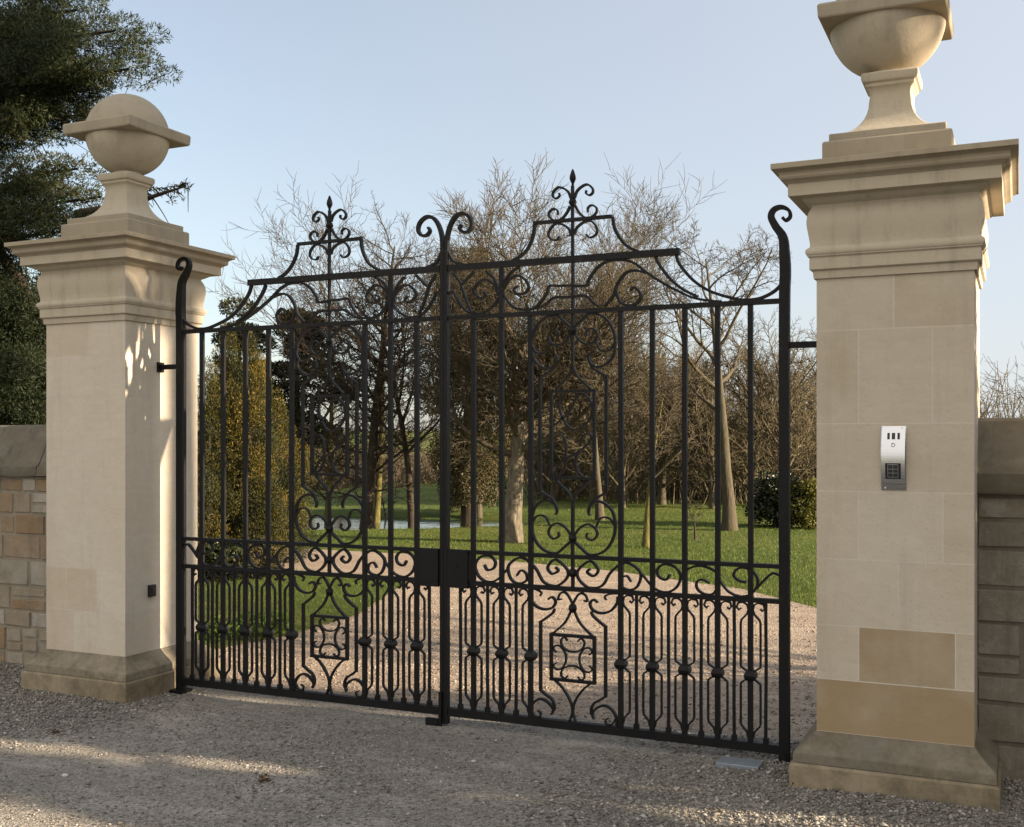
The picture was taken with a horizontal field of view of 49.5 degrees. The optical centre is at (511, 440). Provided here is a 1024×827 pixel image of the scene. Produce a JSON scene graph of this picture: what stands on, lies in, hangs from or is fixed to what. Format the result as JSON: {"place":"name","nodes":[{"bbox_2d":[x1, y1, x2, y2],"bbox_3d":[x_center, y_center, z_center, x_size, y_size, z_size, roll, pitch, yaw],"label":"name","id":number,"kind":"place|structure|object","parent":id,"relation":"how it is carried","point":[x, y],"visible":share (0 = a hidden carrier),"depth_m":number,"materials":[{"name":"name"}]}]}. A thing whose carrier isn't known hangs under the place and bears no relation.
{"place":"outdoors","nodes":[
{"label":"outdoors","id":0,"kind":"place"},
{"bbox_2d":[4,94,234,703],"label":"stone pillar","id":1,"kind":"structure","parent":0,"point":[108,278],"depth_m":7.37,"materials":[{"name":"stone"}]},
{"bbox_2d":[148,584,155,596],"bbox_3d":[-2.399,1.004,7.400,0.028,0.080,0.060,0,0,25],"label":"photocell","id":2,"kind":"object","parent":1,"relation":"attached to","point":[152,590],"visible":1,"depth_m":7.38,"materials":[{"name":"black plastic"}]},
{"bbox_2d":[157,195,444,726],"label":"wrought iron gate","id":3,"kind":"structure","parent":1,"relation":"attached to","point":[427,570],"depth_m":6.97,"materials":[{"name":"black metal"}]},
{"bbox_2d":[197,571,401,647],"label":"grass verge","id":4,"kind":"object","parent":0,"point":[299,595],"depth_m":11.73,"materials":[{"name":"green plant"}]},
{"bbox_2d":[0,0,194,424],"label":"cedar tree","id":5,"kind":"object","parent":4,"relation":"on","point":[46,71],"visible":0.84,"depth_m":10.31,"materials":[{"name":"green plant"}]},
{"bbox_2d":[1,277,212,511],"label":"yew tree","id":6,"kind":"object","parent":4,"relation":"on","point":[207,492],"depth_m":12.48,"materials":[{"name":"green plant"}]},
{"bbox_2d":[197,615,226,643],"bbox_3d":[-2.531,1.589,9.209,0.348,0.300,0.245,0,0,-26],"label":"leafy plant","id":7,"kind":"object","parent":4,"relation":"on","point":[215,626],"visible":0.1,"depth_m":9.19,"materials":[{"name":"green plant"}]},
{"bbox_2d":[197,536,249,581],"bbox_3d":[-3.518,1.457,13.327,0.744,0.609,1.016,0,0,-26],"label":"dark shrub","id":8,"kind":"object","parent":4,"relation":"on","point":[212,557],"visible":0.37,"depth_m":13.21,"materials":[{"name":"green plant"}]},
{"bbox_2d":[197,355,250,563],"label":"golden conifer","id":9,"kind":"object","parent":4,"relation":"on","point":[211,513],"visible":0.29,"depth_m":14.28,"materials":[{"name":"green plant"}]},
{"bbox_2d":[214,614,242,641],"bbox_3d":[-2.405,1.579,9.292,0.264,0.262,0.285,0,0,-40],"label":"leafy plant","id":10,"kind":"object","parent":4,"relation":"on","point":[230,626],"visible":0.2,"depth_m":9.27,"materials":[{"name":"green plant"}]},
{"bbox_2d":[198,323,262,538],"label":"golden conifer","id":11,"kind":"object","parent":4,"relation":"on","point":[230,368],"visible":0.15,"depth_m":14.95,"materials":[{"name":"green plant"}]},
{"bbox_2d":[231,613,261,639],"bbox_3d":[-2.273,1.596,9.454,0.266,0.284,0.250,0,0,-45],"label":"leafy plant","id":12,"kind":"object","parent":4,"relation":"on","point":[241,618],"visible":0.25,"depth_m":9.43,"materials":[{"name":"green plant"}]},
{"bbox_2d":[214,331,288,565],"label":"golden conifer","id":13,"kind":"object","parent":4,"relation":"on","point":[256,527],"visible":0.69,"depth_m":14.47,"materials":[{"name":"green plant"}]},
{"bbox_2d":[230,535,285,577],"bbox_3d":[-3.168,1.443,13.589,0.973,0.563,0.799,0,0,25],"label":"dark shrub","id":14,"kind":"object","parent":4,"relation":"on","point":[255,560],"visible":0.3,"depth_m":13.51,"materials":[{"name":"green plant"}]},
{"bbox_2d":[248,610,272,636],"bbox_3d":[-2.169,1.586,9.562,0.272,0.249,0.297,0,0,-4],"label":"leafy plant","id":15,"kind":"object","parent":4,"relation":"on","point":[261,628],"visible":0.39,"depth_m":9.52,"materials":[{"name":"green plant"}]},
{"bbox_2d":[271,610,288,633],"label":"leafy plant","id":16,"kind":"object","parent":4,"relation":"on","point":[276,627],"visible":0.35,"depth_m":9.62,"materials":[{"name":"green plant"}]},
{"bbox_2d":[218,516,527,529],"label":"lake","id":17,"kind":"structure","parent":0,"point":[402,523],"depth_m":24.23,"materials":[{"name":"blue liquid"}]},
{"bbox_2d":[197,431,816,648],"bbox_3d":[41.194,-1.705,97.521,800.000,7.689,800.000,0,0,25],"label":"lawn","id":18,"kind":"structure","parent":0,"point":[423,511],"depth_m":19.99,"materials":[{"name":"green plant"}]},
{"bbox_2d":[205,296,280,510],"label":"pine tree","id":19,"kind":"object","parent":18,"relation":"on","point":[227,301],"visible":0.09,"depth_m":22.91,"materials":[{"name":"green plant"}]},
{"bbox_2d":[238,348,288,534],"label":"golden conifer","id":20,"kind":"object","parent":18,"relation":"on","point":[272,387],"visible":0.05,"depth_m":16.21,"materials":[{"name":"green plant"}]},
{"bbox_2d":[242,385,321,562],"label":"golden conifer","id":21,"kind":"object","parent":18,"relation":"on","point":[285,439],"visible":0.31,"depth_m":15.24,"materials":[{"name":"green plant"}]},
{"bbox_2d":[280,425,321,488],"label":"woodland tree","id":22,"kind":"object","parent":18,"relation":"on","point":[306,456],"visible":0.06,"depth_m":37.98,"materials":[{"name":"brown plant"}]},
{"bbox_2d":[263,306,360,518],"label":"pine tree","id":23,"kind":"object","parent":18,"relation":"on","point":[282,386],"visible":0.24,"depth_m":24.22,"materials":[{"name":"green plant"}]},
{"bbox_2d":[271,260,404,526],"bbox_3d":[-3.960,-0.792,23.539,3.541,5.865,3.219,0,0,-2],"label":"bare tree","id":24,"kind":"object","parent":18,"relation":"on","point":[329,483],"visible":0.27,"depth_m":23.37,"materials":[{"name":"brown plant"}]},
{"bbox_2d":[327,432,367,483],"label":"woodland tree","id":25,"kind":"object","parent":18,"relation":"on","point":[343,457],"visible":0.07,"depth_m":39.87,"materials":[{"name":"brown plant"}]},
{"bbox_2d":[206,163,518,528],"bbox_3d":[-2.757,-1.558,22.327,6.990,7.349,5.550,0,0,-32],"label":"bare tree","id":26,"kind":"object","parent":18,"relation":"on","point":[406,450],"visible":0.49,"depth_m":21.70,"materials":[{"name":"brown plant"}]},
{"bbox_2d":[285,255,439,522],"bbox_3d":[-2.973,-1.017,24.456,3.879,6.282,4.231,0,0,25],"label":"bare tree","id":27,"kind":"object","parent":18,"relation":"on","point":[377,504],"visible":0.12,"depth_m":24.32,"materials":[{"name":"brown plant"}]},
{"bbox_2d":[284,191,450,529],"bbox_3d":[-3.096,-1.440,22.641,4.199,7.163,4.038,0,0,25],"label":"bare tree","id":28,"kind":"object","parent":18,"relation":"on","point":[373,449],"visible":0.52,"depth_m":22.60,"materials":[{"name":"brown plant"}]},
{"bbox_2d":[375,473,399,518],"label":"sapling","id":29,"kind":"object","parent":18,"relation":"on","point":[382,503],"visible":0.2,"depth_m":25.55,"materials":[{"name":"green plant"}]},
{"bbox_2d":[279,442,527,487],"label":"woodland","id":30,"kind":"object","parent":18,"relation":"on","point":[432,478],"visible":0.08,"depth_m":43.23,"materials":[{"name":"plant"}]},
{"bbox_2d":[413,242,525,527],"bbox_3d":[-0.898,-1.094,21.476,2.364,5.576,2.189,0,0,25],"label":"ivy clad tree","id":31,"kind":"object","parent":18,"relation":"on","point":[460,492],"visible":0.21,"depth_m":21.12,"materials":[{"name":"green plant"}]},
{"bbox_2d":[437,460,507,517],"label":"tree","id":32,"kind":"object","parent":18,"relation":"on","point":[479,512],"visible":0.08,"depth_m":25.32,"materials":[{"name":"plant"}]},
{"bbox_2d":[379,147,698,542],"bbox_3d":[0.472,-1.418,18.269,5.053,6.318,7.183,0,0,12],"label":"lime tree","id":33,"kind":"object","parent":18,"relation":"on","point":[517,386],"visible":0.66,"depth_m":17.67,"materials":[{"name":"brown plant"}]},
{"bbox_2d":[492,366,598,501],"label":"woodland tree","id":34,"kind":"object","parent":18,"relation":"on","point":[555,492],"visible":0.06,"depth_m":31.38,"materials":[{"name":"brown plant"}]},
{"bbox_2d":[410,152,729,520],"bbox_3d":[1.508,-1.854,23.376,6.790,7.158,5.270,0,0,25],"label":"bare tree","id":35,"kind":"object","parent":18,"relation":"on","point":[599,510],"visible":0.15,"depth_m":22.68,"materials":[{"name":"brown plant"}]},
{"bbox_2d":[525,321,635,501],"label":"woodland tree","id":36,"kind":"object","parent":18,"relation":"on","point":[591,486],"visible":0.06,"depth_m":29.98,"materials":[{"name":"brown plant"}]},
{"bbox_2d":[542,323,690,507],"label":"woodland tree","id":37,"kind":"object","parent":18,"relation":"on","point":[631,419],"visible":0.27,"depth_m":27.21,"materials":[{"name":"brown plant"}]},
{"bbox_2d":[608,358,714,547],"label":"young tree","id":38,"kind":"object","parent":18,"relation":"on","point":[675,392],"visible":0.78,"depth_m":17.55,"materials":[{"name":"brown plant"}]},
{"bbox_2d":[608,320,747,504],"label":"woodland tree","id":39,"kind":"object","parent":18,"relation":"on","point":[661,489],"visible":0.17,"depth_m":28.83,"materials":[{"name":"brown plant"}]},
{"bbox_2d":[681,499,704,540],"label":"sapling","id":40,"kind":"object","parent":18,"relation":"on","point":[692,515],"visible":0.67,"depth_m":18.82,"materials":[{"name":"green plant"}]},
{"bbox_2d":[636,329,764,500],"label":"woodland tree","id":41,"kind":"object","parent":18,"relation":"on","point":[689,475],"visible":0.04,"depth_m":30.79,"materials":[{"name":"brown plant"}]},
{"bbox_2d":[618,194,792,530],"bbox_3d":[3.616,-1.537,21.105,2.981,6.526,3.435,0,0,-5],"label":"bare tree","id":42,"kind":"object","parent":18,"relation":"on","point":[729,522],"visible":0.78,"depth_m":20.83,"materials":[{"name":"brown plant"}]},
{"bbox_2d":[647,335,766,508],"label":"woodland tree","id":43,"kind":"object","parent":18,"relation":"on","point":[709,456],"visible":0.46,"depth_m":27.54,"materials":[{"name":"brown plant"}]},
{"bbox_2d":[679,311,816,503],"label":"woodland tree","id":44,"kind":"object","parent":18,"relation":"on","point":[743,445],"visible":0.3,"depth_m":28.73,"materials":[{"name":"brown plant"}]},
{"bbox_2d":[703,308,816,482],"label":"woodland tree","id":45,"kind":"object","parent":18,"relation":"on","point":[762,401],"visible":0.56,"depth_m":27.16,"materials":[{"name":"brown plant"}]},
{"bbox_2d":[510,345,1023,504],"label":"woodland undergrowth","id":46,"kind":"object","parent":18,"relation":"on","point":[673,490],"visible":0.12,"depth_m":32.13,"materials":[{"name":"plant"}]},
{"bbox_2d":[742,469,808,527],"bbox_3d":[5.196,1.180,21.869,1.309,1.233,1.292,0,0,12],"label":"holly bush","id":47,"kind":"object","parent":18,"relation":"on","point":[767,507],"visible":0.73,"depth_m":21.64,"materials":[{"name":"green plant"}]},
{"bbox_2d":[762,318,816,499],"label":"woodland tree","id":48,"kind":"object","parent":18,"relation":"on","point":[804,421],"visible":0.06,"depth_m":29.47,"materials":[{"name":"brown plant"}]},
{"bbox_2d":[790,476,816,529],"bbox_3d":[5.826,1.250,21.543,0.994,1.117,1.200,0,0,25],"label":"yellow bush","id":49,"kind":"object","parent":18,"relation":"on","point":[810,487],"visible":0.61,"depth_m":21.36,"materials":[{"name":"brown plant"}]},
{"bbox_2d":[0,662,1023,826],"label":"forecourt","id":50,"kind":"structure","parent":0,"point":[79,771],"depth_m":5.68,"materials":[{"name":"grey gravel"}]},
{"bbox_2d":[0,425,45,664],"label":"stone wall","id":51,"kind":"structure","parent":50,"relation":"on","point":[22,544],"depth_m":8.21,"materials":[{"name":"beige stone"}]},
{"bbox_2d":[257,773,268,782],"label":"leaf clump","id":52,"kind":"object","parent":50,"relation":"on","point":[262,777],"visible":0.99,"depth_m":5.49,"materials":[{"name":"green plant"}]},
{"bbox_2d":[8,675,793,826],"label":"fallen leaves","id":53,"kind":"object","parent":50,"relation":"on","point":[716,811],"visible":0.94,"depth_m":5.53,"materials":[{"name":"brown plant"}]},
{"bbox_2d":[716,756,763,769],"bbox_3d":[1.172,1.672,5.715,0.220,0.036,0.130,0,0,25],"label":"cover plate","id":54,"kind":"object","parent":50,"relation":"on","point":[739,763],"visible":0.8,"depth_m":5.70,"materials":[{"name":"grey metal"}]},
{"bbox_2d":[770,0,1018,809],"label":"stone pillar","id":55,"kind":"structure","parent":50,"relation":"on","point":[895,199],"depth_m":5.22,"materials":[{"name":"stone"}]},
{"bbox_2d":[443,169,816,763],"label":"wrought iron gate","id":56,"kind":"structure","parent":55,"relation":"attached to","point":[460,571],"depth_m":6.14,"materials":[{"name":"black metal"}]},
{"bbox_2d":[881,426,906,489],"bbox_3d":[1.789,0.084,5.205,0.112,0.300,0.039,0,0,25],"label":"intercom panel","id":57,"kind":"object","parent":55,"relation":"attached to","point":[893,457],"visible":1,"depth_m":5.20,"materials":[{"name":"silver metal"}]},
{"bbox_2d":[977,418,1023,779],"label":"stone wall","id":58,"kind":"structure","parent":50,"relation":"on","point":[1000,591],"depth_m":5.40,"materials":[{"name":"grey stone"}]},
{"bbox_2d":[0,0,1023,430],"label":"sky","id":59,"kind":"structure","parent":0,"point":[423,95],"materials":[{"name":"blue"}]},
{"bbox_2d":[218,549,816,739],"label":"driveway","id":60,"kind":"structure","parent":0,"point":[800,644],"depth_m":8.94,"materials":[{"name":"beige gravel"}]}
]}

